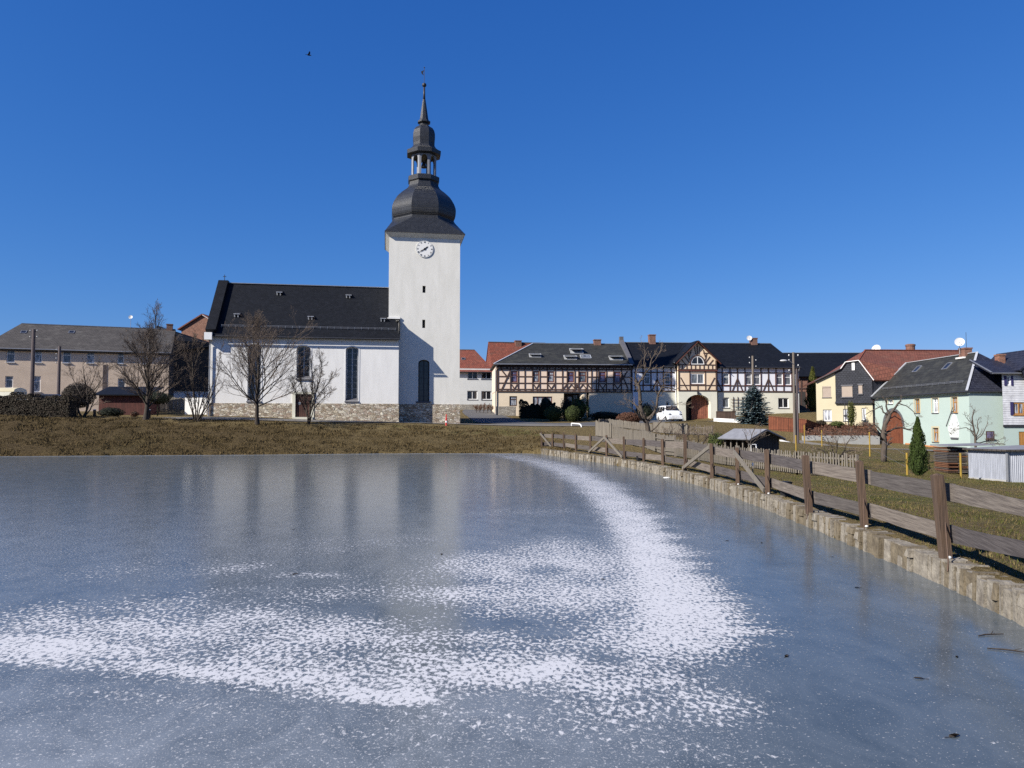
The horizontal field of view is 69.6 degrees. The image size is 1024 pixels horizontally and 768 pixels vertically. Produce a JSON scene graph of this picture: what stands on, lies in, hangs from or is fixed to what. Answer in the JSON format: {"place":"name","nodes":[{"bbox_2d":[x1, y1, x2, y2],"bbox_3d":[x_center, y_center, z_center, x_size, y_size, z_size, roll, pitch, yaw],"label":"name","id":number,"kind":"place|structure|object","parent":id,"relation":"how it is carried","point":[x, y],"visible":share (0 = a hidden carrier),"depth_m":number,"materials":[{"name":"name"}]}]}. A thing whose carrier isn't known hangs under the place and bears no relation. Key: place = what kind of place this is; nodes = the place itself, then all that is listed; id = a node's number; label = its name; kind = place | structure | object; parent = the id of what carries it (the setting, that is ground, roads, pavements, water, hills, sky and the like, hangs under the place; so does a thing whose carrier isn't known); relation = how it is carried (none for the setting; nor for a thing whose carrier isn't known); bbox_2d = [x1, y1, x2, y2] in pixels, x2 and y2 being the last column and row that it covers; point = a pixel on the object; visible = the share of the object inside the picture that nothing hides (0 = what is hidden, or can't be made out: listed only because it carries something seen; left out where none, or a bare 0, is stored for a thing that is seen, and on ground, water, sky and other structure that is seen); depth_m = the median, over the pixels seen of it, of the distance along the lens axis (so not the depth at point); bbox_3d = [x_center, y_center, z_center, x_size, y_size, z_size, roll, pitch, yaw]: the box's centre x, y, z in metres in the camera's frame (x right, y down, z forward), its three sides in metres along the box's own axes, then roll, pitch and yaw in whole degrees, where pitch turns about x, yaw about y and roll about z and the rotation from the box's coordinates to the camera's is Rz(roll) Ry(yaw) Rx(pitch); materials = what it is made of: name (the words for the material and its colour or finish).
{"place":"outdoors","nodes":[
{"label":"outdoors","id":0,"kind":"place"},
{"bbox_2d":[141,417,594,425],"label":"path","id":1,"kind":"structure","parent":0,"point":[245,418],"depth_m":64.26,"materials":[{"name":"grey asphalt"}]},
{"bbox_2d":[0,453,1023,767],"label":"water","id":2,"kind":"structure","parent":0,"point":[174,611],"depth_m":8.52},
{"bbox_2d":[0,410,1023,583],"bbox_3d":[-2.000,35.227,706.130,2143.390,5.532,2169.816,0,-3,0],"label":"ground","id":3,"kind":"structure","parent":0,"point":[893,452],"depth_m":52.62,"materials":[{"name":"plant"}]},
{"bbox_2d":[0,388,26,399],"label":"barrel hut","id":4,"kind":"object","parent":3,"relation":"on","point":[5,391],"visible":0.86,"depth_m":72.16,"materials":[{"name":"white"}]},
{"bbox_2d":[29,329,37,399],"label":"utility pole","id":5,"kind":"object","parent":3,"relation":"on","point":[32,369],"visible":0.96,"depth_m":76.08,"materials":[{"name":"wood"}]},
{"bbox_2d":[0,392,79,417],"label":"hedge","id":6,"kind":"object","parent":3,"relation":"on","point":[49,406],"visible":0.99,"depth_m":58.17,"materials":[{"name":"brown plant"}]},
{"bbox_2d":[56,346,60,394],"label":"utility pole","id":7,"kind":"object","parent":3,"relation":"on","point":[59,370],"visible":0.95,"depth_m":84.06,"materials":[{"name":"metal"}]},
{"bbox_2d":[62,382,95,414],"bbox_3d":[-37.726,1.446,63.971,2.753,3.222,2.690,0,-3,0],"label":"round bush","id":8,"kind":"object","parent":3,"relation":"on","point":[69,389],"visible":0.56,"depth_m":63.44,"materials":[{"name":"brown plant"}]},
{"bbox_2d":[0,315,176,410],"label":"long house","id":9,"kind":"structure","parent":3,"relation":"on","point":[76,343],"depth_m":98.04,"materials":[{"name":"white paint"}]},
{"bbox_2d":[5,351,14,362],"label":"window","id":10,"kind":"structure","parent":9,"relation":"in","point":[10,354],"depth_m":94.98,"materials":[{"name":"grey glass"}]},
{"bbox_2d":[34,376,40,391],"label":"window","id":11,"kind":"structure","parent":9,"relation":"in","point":[37,382],"depth_m":95.88,"materials":[{"name":"grey glass"}]},
{"bbox_2d":[62,355,114,416],"bbox_3d":[-34.282,0.178,59.352,5.302,5.384,2.492,-1,-3,22],"label":"bare tree","id":12,"kind":"object","parent":3,"relation":"on","point":[87,391],"visible":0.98,"depth_m":59.49,"materials":[{"name":"brown plant"}]},
{"bbox_2d":[97,407,125,415],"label":"dark bush","id":13,"kind":"object","parent":3,"relation":"on","point":[109,411],"visible":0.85,"depth_m":67.38,"materials":[{"name":"green plant"}]},
{"bbox_2d":[96,386,163,414],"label":"garden shed","id":14,"kind":"structure","parent":3,"relation":"on","point":[128,403],"depth_m":74.37,"materials":[{"name":"red wood"}]},
{"bbox_2d":[101,323,188,419],"bbox_3d":[-29.472,-1.024,59.770,6.670,8.254,6.333,0,-3,0],"label":"bare tree","id":15,"kind":"object","parent":3,"relation":"on","point":[152,378],"visible":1,"depth_m":59.50,"materials":[{"name":"brown plant"}]},
{"bbox_2d":[135,298,165,327],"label":"bare tree","id":16,"kind":"object","parent":3,"relation":"on","point":[154,312],"visible":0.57,"depth_m":116.95,"materials":[{"name":"brown plant"}]},
{"bbox_2d":[143,391,172,415],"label":"dark bush","id":17,"kind":"object","parent":3,"relation":"on","point":[163,398],"visible":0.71,"depth_m":72.52,"materials":[{"name":"green plant"}]},
{"bbox_2d":[159,397,184,413],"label":"board fence","id":18,"kind":"object","parent":3,"relation":"on","point":[174,409],"visible":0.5,"depth_m":78.94,"materials":[{"name":"grey wood"}]},
{"bbox_2d":[156,326,208,408],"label":"dark barn","id":19,"kind":"structure","parent":3,"relation":"on","point":[203,368],"depth_m":110.65,"materials":[{"name":"brown wood"}]},
{"bbox_2d":[175,328,206,397],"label":"bare tree","id":20,"kind":"object","parent":3,"relation":"on","point":[186,358],"visible":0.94,"depth_m":99.16,"materials":[{"name":"brown plant"}]},
{"bbox_2d":[177,314,208,341],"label":"brick gable house","id":21,"kind":"structure","parent":3,"relation":"on","point":[198,323],"depth_m":126.61,"materials":[{"name":"red brick"}]},
{"bbox_2d":[185,398,207,414],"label":"garden wall","id":22,"kind":"structure","parent":3,"relation":"on","point":[188,409],"depth_m":76.88,"materials":[{"name":"white paint"}]},
{"bbox_2d":[171,341,224,421],"bbox_3d":[-25.776,-0.095,60.576,4.828,6.990,2.501,0,-3,0],"label":"bare shrub","id":23,"kind":"object","parent":3,"relation":"on","point":[198,417],"visible":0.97,"depth_m":60.50,"materials":[{"name":"brown plant"}]},
{"bbox_2d":[206,305,316,424],"bbox_3d":[-19.916,-1.508,59.161,8.803,9.877,10.278,1,-3,-25],"label":"bare tree","id":24,"kind":"object","parent":3,"relation":"on","point":[255,345],"visible":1,"depth_m":59.35,"materials":[{"name":"brown plant"}]},
{"bbox_2d":[0,414,574,454],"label":"grass","id":25,"kind":"structure","parent":3,"relation":"on","point":[278,423],"depth_m":55.20,"materials":[{"name":"plant"}]},
{"bbox_2d":[286,348,340,423],"bbox_3d":[-16.753,0.193,60.880,4.890,6.608,2.275,0,-3,10],"label":"bare tree","id":26,"kind":"object","parent":3,"relation":"on","point":[312,395],"visible":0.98,"depth_m":61.03,"materials":[{"name":"brown plant"}]},
{"bbox_2d":[204,67,464,423],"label":"church","id":27,"kind":"structure","parent":3,"relation":"on","point":[392,351],"depth_m":72.27,"materials":[{"name":"paint"}]},
{"bbox_2d":[248,346,260,397],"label":"window","id":28,"kind":"structure","parent":27,"relation":"in","point":[252,388],"depth_m":68.78,"materials":[{"name":"glass"}]},
{"bbox_2d":[292,392,313,419],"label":"door","id":29,"kind":"structure","parent":27,"relation":"in","point":[298,412],"depth_m":68.98,"materials":[{"name":"brown wood"}]},
{"bbox_2d":[297,346,309,375],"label":"window","id":30,"kind":"structure","parent":27,"relation":"in","point":[301,349],"depth_m":69.61,"materials":[{"name":"glass"}]},
{"bbox_2d":[346,347,358,397],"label":"window","id":31,"kind":"structure","parent":27,"relation":"in","point":[352,354],"depth_m":70.31,"materials":[{"name":"glass"}]},
{"bbox_2d":[418,360,428,400],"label":"window","id":32,"kind":"structure","parent":27,"relation":"in","point":[423,365],"depth_m":72.86,"materials":[{"name":"glass"}]},
{"bbox_2d":[460,349,491,409],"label":"white house","id":33,"kind":"structure","parent":3,"relation":"on","point":[475,380],"depth_m":107.89,"materials":[{"name":"paint"}]},
{"bbox_2d":[486,340,539,366],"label":"red roof house","id":34,"kind":"structure","parent":3,"relation":"on","point":[497,351],"depth_m":117.98,"materials":[{"name":"tile"}]},
{"bbox_2d":[519,399,555,418],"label":"yew hedge","id":35,"kind":"object","parent":3,"relation":"on","point":[532,410],"visible":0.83,"depth_m":87.04,"materials":[{"name":"green plant"}]},
{"bbox_2d":[539,397,550,418],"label":"conifer bush","id":36,"kind":"object","parent":3,"relation":"on","point":[544,404],"visible":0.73,"depth_m":86.58,"materials":[{"name":"green plant"}]},
{"bbox_2d":[543,405,564,420],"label":"box bush","id":37,"kind":"object","parent":3,"relation":"on","point":[553,413],"visible":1,"depth_m":80.35,"materials":[{"name":"green plant"}]},
{"bbox_2d":[490,339,634,418],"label":"timbered house","id":38,"kind":"structure","parent":3,"relation":"on","point":[597,373],"depth_m":92.61,"materials":[{"name":"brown wood"}]},
{"bbox_2d":[565,405,580,421],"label":"box bush","id":39,"kind":"object","parent":3,"relation":"on","point":[572,413],"visible":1,"depth_m":79.53,"materials":[{"name":"green plant"}]},
{"bbox_2d":[570,393,589,420],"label":"conifer bush","id":40,"kind":"object","parent":3,"relation":"on","point":[580,404],"visible":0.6,"depth_m":81.98,"materials":[{"name":"green plant"}]},
{"bbox_2d":[584,411,619,419],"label":"shrub","id":41,"kind":"object","parent":3,"relation":"on","point":[604,415],"visible":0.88,"depth_m":85.48,"materials":[{"name":"green plant"}]},
{"bbox_2d":[595,420,611,437],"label":"picket gate","id":42,"kind":"structure","parent":3,"relation":"on","point":[602,429],"depth_m":59.91,"materials":[{"name":"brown wood"}]},
{"bbox_2d":[598,419,652,431],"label":"board fence","id":43,"kind":"object","parent":3,"relation":"on","point":[629,425],"visible":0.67,"depth_m":67.28,"materials":[{"name":"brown wood"}]},
{"bbox_2d":[616,412,641,423],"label":"beech hedge","id":44,"kind":"object","parent":3,"relation":"on","point":[629,416],"visible":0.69,"depth_m":73.51,"materials":[{"name":"brown plant"}]},
{"bbox_2d":[612,424,675,456],"bbox_3d":[8.505,3.729,49.233,0.396,1.951,20.715,0,-3,-2],"label":"board fence","id":45,"kind":"object","parent":3,"relation":"on","point":[619,433],"visible":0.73,"depth_m":47.50,"materials":[{"name":"grey wood"}]},
{"bbox_2d":[632,403,656,419],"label":"dark bush","id":46,"kind":"object","parent":3,"relation":"on","point":[647,410],"visible":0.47,"depth_m":86.24,"materials":[{"name":"green plant"}]},
{"bbox_2d":[615,336,693,437],"bbox_3d":[11.837,0.411,61.367,6.621,9.034,2.872,0,-3,0],"label":"fruit tree","id":47,"kind":"object","parent":3,"relation":"on","point":[645,419],"visible":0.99,"depth_m":60.94,"materials":[{"name":"brown plant"}]},
{"bbox_2d":[653,421,682,436],"bbox_3d":[11.729,3.604,55.895,2.508,1.583,1.083,0,-3,0],"label":"bare shrub","id":48,"kind":"object","parent":3,"relation":"on","point":[665,430],"visible":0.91,"depth_m":55.81,"materials":[{"name":"brown plant"}]},
{"bbox_2d":[653,422,687,433],"bbox_3d":[13.857,4.021,64.575,3.511,1.406,0.171,-3,-4,43],"label":"board fence","id":49,"kind":"object","parent":3,"relation":"on","point":[664,425],"visible":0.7,"depth_m":64.52,"materials":[{"name":"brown wood"}]},
{"bbox_2d":[673,425,719,443],"bbox_3d":[11.829,3.328,46.945,2.978,1.567,1.368,0,-3,0],"label":"bare shrub","id":50,"kind":"object","parent":3,"relation":"on","point":[706,436],"visible":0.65,"depth_m":46.87,"materials":[{"name":"brown plant"}]},
{"bbox_2d":[687,424,712,434],"bbox_3d":[15.939,4.055,62.414,2.188,1.306,0.173,-2,-3,29],"label":"picket fence","id":51,"kind":"object","parent":3,"relation":"on","point":[698,427],"visible":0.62,"depth_m":62.41,"materials":[{"name":"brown wood"}]},
{"bbox_2d":[619,334,801,420],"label":"gatehouse","id":52,"kind":"object","parent":3,"relation":"on","point":[711,379],"visible":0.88,"depth_m":94.03,"materials":[{"name":"white paint"}]},
{"bbox_2d":[691,373,704,384],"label":"window","id":53,"kind":"structure","parent":52,"relation":"in","point":[696,379],"depth_m":93.21,"materials":[{"name":"white glass"}]},
{"bbox_2d":[690,355,705,363],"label":"window","id":54,"kind":"structure","parent":52,"relation":"in","point":[695,359],"depth_m":93.19,"materials":[{"name":"white glass"}]},
{"bbox_2d":[778,398,789,408],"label":"window","id":55,"kind":"structure","parent":52,"relation":"in","point":[782,402],"depth_m":94.59,"materials":[{"name":"white paint"}]},
{"bbox_2d":[708,432,723,446],"bbox_3d":[12.762,3.656,45.903,1.169,1.446,1.208,0,-3,0],"label":"ivy bush","id":56,"kind":"object","parent":3,"relation":"on","point":[714,439],"visible":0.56,"depth_m":45.58,"materials":[{"name":"green plant"}]},
{"bbox_2d":[716,411,735,418],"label":"board fence","id":57,"kind":"object","parent":3,"relation":"on","point":[726,414],"visible":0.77,"depth_m":88.60,"materials":[{"name":"brown wood"}]},
{"bbox_2d":[718,429,786,453],"bbox_3d":[13.682,3.488,41.965,2.812,1.869,2.532,2,-3,-28],"label":"garden hut","id":58,"kind":"object","parent":3,"relation":"on","point":[733,437],"visible":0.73,"depth_m":41.40,"materials":[{"name":"grey wood"}]},
{"bbox_2d":[734,384,774,425],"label":"spruce","id":59,"kind":"object","parent":3,"relation":"on","point":[754,409],"visible":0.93,"depth_m":79.29,"materials":[{"name":"green plant"}]},
{"bbox_2d":[674,439,858,474],"bbox_3d":[10.586,3.394,33.369,0.925,1.580,11.526,1,-3,-24],"label":"picket fence","id":60,"kind":"object","parent":3,"relation":"on","point":[691,453],"visible":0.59,"depth_m":31.82,"materials":[{"name":"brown wood"}]},
{"bbox_2d":[541,448,1023,626],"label":"pond wall","id":61,"kind":"structure","parent":3,"relation":"on","point":[1005,598],"depth_m":12.77,"materials":[{"name":"stone"}]},
{"bbox_2d":[540,431,1023,571],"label":"plank fence","id":62,"kind":"object","parent":61,"relation":"on","point":[938,490],"visible":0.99,"depth_m":14.07,"materials":[{"name":"brown wood"}]},
{"bbox_2d":[768,416,804,432],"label":"board fence","id":63,"kind":"object","parent":3,"relation":"on","point":[776,423],"visible":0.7,"depth_m":74.65,"materials":[{"name":"red wood"}]},
{"bbox_2d":[780,352,798,443],"bbox_3d":[21.872,1.271,57.892,1.574,7.572,0.293,1,-3,-12],"label":"utility pole","id":64,"kind":"object","parent":3,"relation":"on","point":[795,406],"visible":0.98,"depth_m":57.95,"materials":[{"name":"brown wood"}]},
{"bbox_2d":[804,366,816,410],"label":"thuja","id":65,"kind":"object","parent":3,"relation":"on","point":[810,398],"visible":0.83,"depth_m":97.71,"materials":[{"name":"green plant"}]},
{"bbox_2d":[805,419,824,429],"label":"board fence","id":66,"kind":"object","parent":3,"relation":"on","point":[810,424],"visible":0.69,"depth_m":74.96,"materials":[{"name":"red wood"}]},
{"bbox_2d":[783,353,871,409],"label":"brick barn","id":67,"kind":"structure","parent":3,"relation":"on","point":[822,364],"depth_m":112.26,"materials":[{"name":"stone"}]},
{"bbox_2d":[798,428,865,464],"bbox_3d":[14.413,2.858,33.524,3.338,1.799,1.294,0,-3,-6],"label":"bare shrub","id":68,"kind":"object","parent":3,"relation":"on","point":[837,444],"visible":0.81,"depth_m":33.36,"materials":[{"name":"brown plant"}]},
{"bbox_2d":[802,435,879,444],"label":"retaining wall","id":69,"kind":"structure","parent":3,"relation":"on","point":[864,440],"depth_m":71.32,"materials":[{"name":"concrete"}]},
{"bbox_2d":[795,425,961,478],"bbox_3d":[19.396,3.746,44.844,4.200,2.288,31.146,0,-3,9],"label":"wire fence","id":70,"kind":"object","parent":3,"relation":"on","point":[960,460],"visible":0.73,"depth_m":31.04,"materials":[{"name":"yellow metal"}]},
{"bbox_2d":[803,344,958,425],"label":"cream house","id":71,"kind":"structure","parent":3,"relation":"on","point":[839,388],"depth_m":77.91,"materials":[{"name":"white paint"}]},
{"bbox_2d":[823,410,831,421],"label":"window","id":72,"kind":"structure","parent":71,"relation":"in","point":[827,414],"depth_m":78.87,"materials":[{"name":"white paint"}]},
{"bbox_2d":[799,440,967,453],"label":"lane","id":73,"kind":"structure","parent":3,"relation":"on","point":[800,441],"depth_m":70.08,"materials":[{"name":"grey asphalt"}]},
{"bbox_2d":[856,395,922,461],"bbox_3d":[19.268,2.285,37.754,3.604,3.560,1.115,1,-3,-10],"label":"fruit tree","id":74,"kind":"object","parent":3,"relation":"on","point":[884,433],"visible":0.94,"depth_m":37.69,"materials":[{"name":"brown plant"}]},
{"bbox_2d":[905,416,930,475],"bbox_3d":[16.290,2.578,29.476,0.877,2.598,0.864,0,-3,0],"label":"thuja","id":75,"kind":"object","parent":3,"relation":"on","point":[917,457],"visible":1,"depth_m":29.36,"materials":[{"name":"green plant"}]},
{"bbox_2d":[870,338,1003,447],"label":"mint house","id":76,"kind":"structure","parent":3,"relation":"on","point":[942,393],"depth_m":64.71,"materials":[{"name":"green paint"}]},
{"bbox_2d":[948,403,1005,447],"bbox_3d":[28.567,2.838,45.050,3.459,3.323,1.241,0,-3,9],"label":"fruit tree","id":77,"kind":"object","parent":3,"relation":"on","point":[975,434],"visible":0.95,"depth_m":44.91,"materials":[{"name":"brown plant"}]},
{"bbox_2d":[962,445,1023,481],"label":"tin shed","id":78,"kind":"structure","parent":3,"relation":"on","point":[1000,463],"depth_m":31.17,"materials":[{"name":"metal"}]},
{"bbox_2d":[969,350,1023,445],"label":"clapboard house","id":79,"kind":"structure","parent":3,"relation":"on","point":[1009,366],"depth_m":59.24,"materials":[{"name":"wood"}]},
{"bbox_2d":[1013,402,1023,415],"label":"window","id":80,"kind":"structure","parent":79,"relation":"in","point":[1018,406],"depth_m":59.23,"materials":[{"name":"orange glass"}]},
{"bbox_2d":[0,0,1023,360],"label":"sky","id":81,"kind":"structure","parent":0,"point":[796,176],"materials":[{"name":"blue"}]},
{"bbox_2d":[462,410,669,424],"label":"road","id":82,"kind":"structure","parent":0,"point":[479,416],"depth_m":83.65,"materials":[{"name":"grey asphalt"}]},
{"bbox_2d":[657,406,681,420],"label":"parked car","id":83,"kind":"object","parent":82,"relation":"on","point":[675,414],"visible":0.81,"depth_m":82.21,"materials":[{"name":"white metal"}]},
{"bbox_2d":[803,425,877,435],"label":"terrace ground","id":84,"kind":"structure","parent":0,"point":[829,429],"depth_m":73.27,"materials":[{"name":"soil"}]},
{"bbox_2d":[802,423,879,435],"bbox_3d":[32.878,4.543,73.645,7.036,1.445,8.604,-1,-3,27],"label":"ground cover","id":85,"kind":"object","parent":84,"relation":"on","point":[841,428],"visible":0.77,"depth_m":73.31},
{"bbox_2d":[847,401,856,425],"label":"conifer","id":86,"kind":"object","parent":84,"relation":"on","point":[850,414],"visible":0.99,"depth_m":75.13,"materials":[{"name":"green plant"}]},
{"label":"plank","id":87,"kind":"object","parent":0,"visible":0},
{"bbox_2d":[934,467,956,469],"bbox_3d":[20.037,3.887,34.031,0.434,0.068,1.100,0,-3,0],"label":"plank","id":88,"kind":"object","parent":87,"relation":"on","point":[946,468],"visible":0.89,"depth_m":33.55,"materials":[{"name":"brown wood"}]},
{"bbox_2d":[935,465,957,467],"bbox_3d":[20.041,3.806,33.963,0.445,0.068,1.100,0,-3,0],"label":"plank","id":89,"kind":"object","parent":88,"relation":"on","point":[946,466],"visible":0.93,"depth_m":33.52,"materials":[{"name":"brown wood"}]},
{"bbox_2d":[934,463,956,465],"bbox_3d":[20.042,3.732,34.041,0.445,0.068,1.100,0,-3,0],"label":"plank","id":90,"kind":"object","parent":89,"relation":"on","point":[945,464],"visible":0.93,"depth_m":33.62,"materials":[{"name":"brown wood"}]},
{"bbox_2d":[934,462,957,463],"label":"plank","id":91,"kind":"object","parent":90,"relation":"on","point":[945,463],"visible":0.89,"depth_m":33.82,"materials":[{"name":"brown wood"}]},
{"bbox_2d":[934,460,957,462],"bbox_3d":[20.039,3.575,34.028,0.465,0.068,1.100,0,-3,0],"label":"plank","id":92,"kind":"object","parent":91,"relation":"on","point":[945,461],"visible":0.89,"depth_m":33.57,"materials":[{"name":"brown wood"}]},
{"bbox_2d":[934,458,957,460],"bbox_3d":[20.035,3.496,34.008,0.434,0.068,1.100,0,-3,0],"label":"plank","id":93,"kind":"object","parent":92,"relation":"on","point":[946,459],"visible":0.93,"depth_m":33.54,"materials":[{"name":"brown wood"}]},
{"bbox_2d":[933,457,956,458],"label":"plank","id":94,"kind":"object","parent":93,"relation":"on","point":[944,458],"visible":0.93,"depth_m":33.78,"materials":[{"name":"brown wood"}]},
{"bbox_2d":[933,455,956,457],"bbox_3d":[20.040,3.342,34.061,0.465,0.068,1.100,0,-3,-1],"label":"plank","id":95,"kind":"object","parent":94,"relation":"on","point":[946,456],"visible":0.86,"depth_m":33.57,"materials":[{"name":"brown wood"}]},
{"bbox_2d":[934,453,956,455],"bbox_3d":[20.027,3.263,34.040,0.434,0.068,1.100,0,-3,0],"label":"plank","id":96,"kind":"object","parent":95,"relation":"on","point":[945,454],"visible":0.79,"depth_m":33.55,"materials":[{"name":"brown wood"}]},
{"bbox_2d":[934,452,957,453],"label":"plank","id":97,"kind":"object","parent":96,"relation":"on","point":[946,452],"visible":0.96,"depth_m":33.66,"materials":[{"name":"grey wood"}]},
{"bbox_2d":[933,450,956,451],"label":"plank","id":98,"kind":"object","parent":97,"relation":"on","point":[943,451],"visible":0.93,"depth_m":33.98,"materials":[{"name":"brown wood"}]},
{"bbox_2d":[934,448,956,450],"bbox_3d":[20.042,3.028,34.020,0.424,0.068,1.100,0,-3,1],"label":"plank","id":99,"kind":"object","parent":98,"relation":"on","point":[946,449],"visible":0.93,"depth_m":33.56,"materials":[{"name":"brown wood"}]},
{"bbox_2d":[933,447,955,448],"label":"plank","id":100,"kind":"object","parent":99,"relation":"on","point":[945,447],"visible":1,"depth_m":33.56,"materials":[{"name":"brown wood"}]},
{"bbox_2d":[930,443,994,446],"bbox_3d":[20.797,2.810,34.019,2.124,0.050,1.470,-2,-3,0],"label":"stack lid","id":101,"kind":"object","parent":100,"relation":"on","point":[968,444],"visible":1,"depth_m":33.66,"materials":[{"name":"metal"}]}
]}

